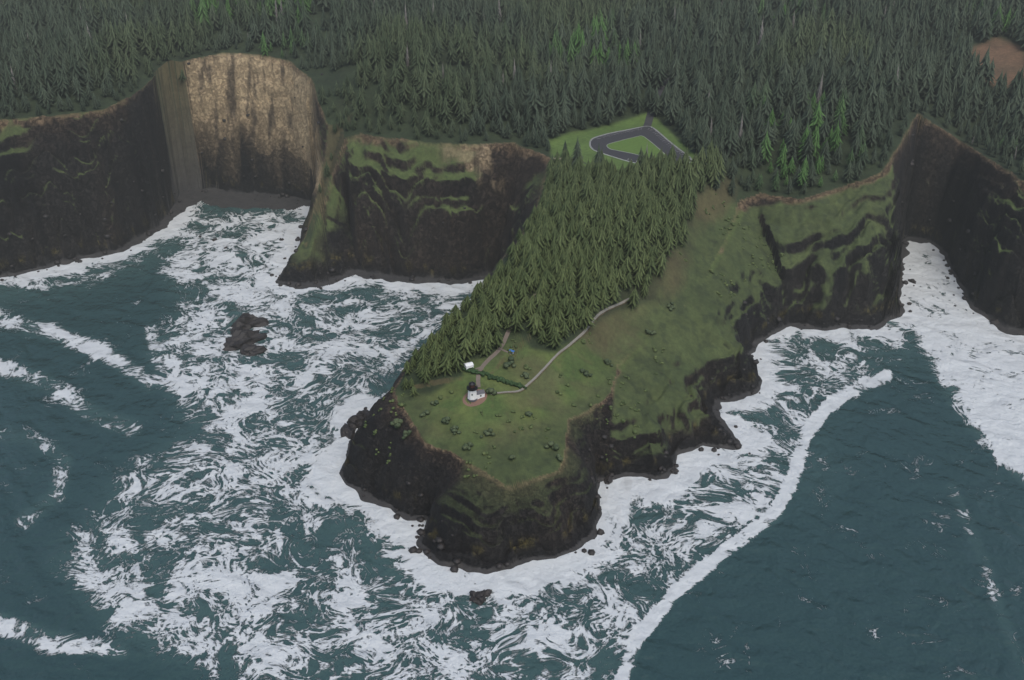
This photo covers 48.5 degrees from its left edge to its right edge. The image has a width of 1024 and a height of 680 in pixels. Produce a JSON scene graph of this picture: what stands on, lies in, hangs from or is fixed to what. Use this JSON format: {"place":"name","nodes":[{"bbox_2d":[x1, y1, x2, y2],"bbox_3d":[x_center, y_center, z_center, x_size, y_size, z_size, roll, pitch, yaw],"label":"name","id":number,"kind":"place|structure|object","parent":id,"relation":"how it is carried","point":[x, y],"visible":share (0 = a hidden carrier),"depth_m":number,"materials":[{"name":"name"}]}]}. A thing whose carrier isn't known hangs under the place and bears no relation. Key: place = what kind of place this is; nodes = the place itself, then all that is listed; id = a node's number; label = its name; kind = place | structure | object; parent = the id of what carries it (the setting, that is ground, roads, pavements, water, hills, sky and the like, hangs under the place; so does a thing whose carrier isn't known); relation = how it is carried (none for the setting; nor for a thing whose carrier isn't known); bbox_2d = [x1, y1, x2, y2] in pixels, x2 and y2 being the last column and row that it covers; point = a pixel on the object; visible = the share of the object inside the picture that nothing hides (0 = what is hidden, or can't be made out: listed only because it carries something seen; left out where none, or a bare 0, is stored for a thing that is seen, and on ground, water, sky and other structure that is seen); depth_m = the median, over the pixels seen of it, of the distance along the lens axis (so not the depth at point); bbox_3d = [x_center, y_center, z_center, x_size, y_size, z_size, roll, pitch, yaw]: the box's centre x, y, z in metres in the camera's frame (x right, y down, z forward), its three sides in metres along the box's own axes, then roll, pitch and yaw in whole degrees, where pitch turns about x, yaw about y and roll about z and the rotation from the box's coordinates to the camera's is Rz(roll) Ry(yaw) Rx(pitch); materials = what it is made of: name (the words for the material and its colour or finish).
{"place":"outdoors","nodes":[
{"label":"outdoors","id":0,"kind":"place"},
{"bbox_2d":[476,292,536,386],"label":"path","id":1,"kind":"structure","parent":0,"point":[493,355],"depth_m":695.46,"materials":[{"name":"grey gravel"}]},
{"bbox_2d":[0,201,1023,679],"bbox_3d":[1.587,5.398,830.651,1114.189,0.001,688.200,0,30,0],"label":"sea water","id":2,"kind":"structure","parent":0,"point":[180,499],"depth_m":666.10,"materials":[{"name":"liquid"}]},
{"bbox_2d":[230,326,242,334],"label":"sea rock","id":3,"kind":"object","parent":2,"relation":"in","point":[236,329],"visible":0.46,"depth_m":848.46,"materials":[{"name":"grey stone"}]},
{"bbox_2d":[222,329,266,350],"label":"sea rock","id":4,"kind":"object","parent":2,"relation":"in","point":[238,339],"visible":0.94,"depth_m":832.45,"materials":[{"name":"grey stone"}]},
{"bbox_2d":[230,313,268,330],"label":"sea rock","id":5,"kind":"object","parent":2,"relation":"in","point":[244,321],"visible":0.86,"depth_m":855.31,"materials":[{"name":"grey stone"}]},
{"bbox_2d":[240,344,267,355],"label":"sea rock","id":6,"kind":"object","parent":2,"relation":"in","point":[249,350],"visible":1,"depth_m":822.17,"materials":[{"name":"grey stone"}]},
{"bbox_2d":[469,590,485,604],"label":"sea rock","id":7,"kind":"object","parent":2,"relation":"in","point":[478,598],"visible":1,"depth_m":600.22,"materials":[{"name":"grey stone"}]},
{"bbox_2d":[480,589,491,596],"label":"sea rock","id":8,"kind":"object","parent":2,"relation":"in","point":[487,592],"visible":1,"depth_m":604.53,"materials":[{"name":"grey stone"}]},
{"bbox_2d":[0,0,1023,573],"bbox_3d":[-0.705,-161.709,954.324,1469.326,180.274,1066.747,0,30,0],"label":"headland","id":9,"kind":"structure","parent":0,"point":[386,202],"depth_m":899.09,"materials":[{"name":"green plant"}]},
{"bbox_2d":[340,423,355,438],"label":"sea rock","id":10,"kind":"object","parent":9,"relation":"on","point":[347,431],"visible":0.95,"depth_m":732.97,"materials":[{"name":"grey stone"}]},
{"bbox_2d":[347,414,364,428],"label":"sea rock","id":11,"kind":"object","parent":9,"relation":"on","point":[355,421],"visible":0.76,"depth_m":739.95,"materials":[{"name":"grey stone"}]},
{"bbox_2d":[356,410,368,417],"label":"sea rock","id":12,"kind":"object","parent":9,"relation":"on","point":[364,414],"visible":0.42,"depth_m":747.60,"materials":[{"name":"grey stone"}]},
{"bbox_2d":[464,362,473,369],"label":"shed","id":13,"kind":"structure","parent":9,"relation":"on","point":[467,365],"depth_m":685.99,"materials":[{"name":"white paint"}]},
{"bbox_2d":[463,389,486,406],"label":"paved terrace","id":14,"kind":"structure","parent":9,"relation":"on","point":[479,401],"depth_m":670.08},
{"bbox_2d":[467,381,484,401],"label":"lighthouse","id":15,"kind":"object","parent":9,"relation":"on","point":[474,394],"visible":1,"depth_m":668.32,"materials":[{"name":"white paint"}]},
{"bbox_2d":[0,62,976,572],"bbox_3d":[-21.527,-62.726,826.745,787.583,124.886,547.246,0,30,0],"label":"talus boulders","id":16,"kind":"object","parent":9,"relation":"on","point":[440,540],"visible":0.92,"depth_m":818.32,"materials":[{"name":"grey stone"}]},
{"bbox_2d":[462,367,526,388],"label":"hedge","id":17,"kind":"object","parent":9,"relation":"on","point":[472,370],"visible":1,"depth_m":681.59,"materials":[{"name":"green plant"}]},
{"bbox_2d":[0,0,1023,195],"bbox_3d":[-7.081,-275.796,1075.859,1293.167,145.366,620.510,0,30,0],"label":"forest trees","id":18,"kind":"object","parent":9,"relation":"on","point":[74,48],"visible":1,"depth_m":992.42,"materials":[{"name":"green plant"}]},
{"bbox_2d":[491,298,629,394],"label":"footpath","id":19,"kind":"structure","parent":9,"relation":"on","point":[571,343],"depth_m":712.35,"materials":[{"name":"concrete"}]},
{"bbox_2d":[400,138,725,396],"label":"headland trees","id":20,"kind":"object","parent":9,"relation":"on","point":[581,206],"visible":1,"depth_m":767.76,"materials":[{"name":"green plant"}]},
{"bbox_2d":[501,302,626,393],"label":"path fence","id":21,"kind":"object","parent":9,"relation":"on","point":[565,349],"depth_m":709.70,"materials":[{"name":"grey wood"}]},
{"bbox_2d":[363,193,784,477],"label":"shrubs","id":22,"kind":"object","parent":9,"relation":"on","point":[396,422],"visible":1,"depth_m":687.26,"materials":[{"name":"green plant"}]},
{"bbox_2d":[604,475,612,484],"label":"sea rock","id":23,"kind":"object","parent":9,"relation":"on","point":[608,480],"visible":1,"depth_m":689.83,"materials":[{"name":"grey stone"}]},
{"bbox_2d":[561,138,707,164],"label":"trees","id":24,"kind":"object","parent":9,"relation":"on","point":[597,156],"visible":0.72,"depth_m":852.03,"materials":[{"name":"green plant"}]},
{"bbox_2d":[643,66,670,127],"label":"access road","id":25,"kind":"structure","parent":9,"relation":"on","point":[648,120],"depth_m":969.68,"materials":[{"name":"grey asphalt"}]},
{"bbox_2d":[670,468,678,473],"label":"sea rock","id":26,"kind":"object","parent":9,"relation":"on","point":[674,470],"visible":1,"depth_m":698.25,"materials":[{"name":"grey stone"}]},
{"bbox_2d":[989,318,999,324],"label":"sea rock","id":27,"kind":"object","parent":9,"relation":"on","point":[994,321],"visible":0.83,"depth_m":860.22,"materials":[{"name":"grey stone"}]},
{"bbox_2d":[607,136,664,157],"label":"island lawn","id":28,"kind":"structure","parent":0,"point":[633,145],"depth_m":912.52,"materials":[{"name":"green plant"}]},
{"bbox_2d":[590,127,691,162],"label":"parking asphalt","id":29,"kind":"structure","parent":0,"point":[658,140],"depth_m":922.82,"materials":[{"name":"grey asphalt"}]},
{"bbox_2d":[589,126,691,162],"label":"kerb","id":30,"kind":"structure","parent":29,"relation":"on","point":[632,128],"depth_m":920.41,"materials":[{"name":"grey concrete"}]}
]}

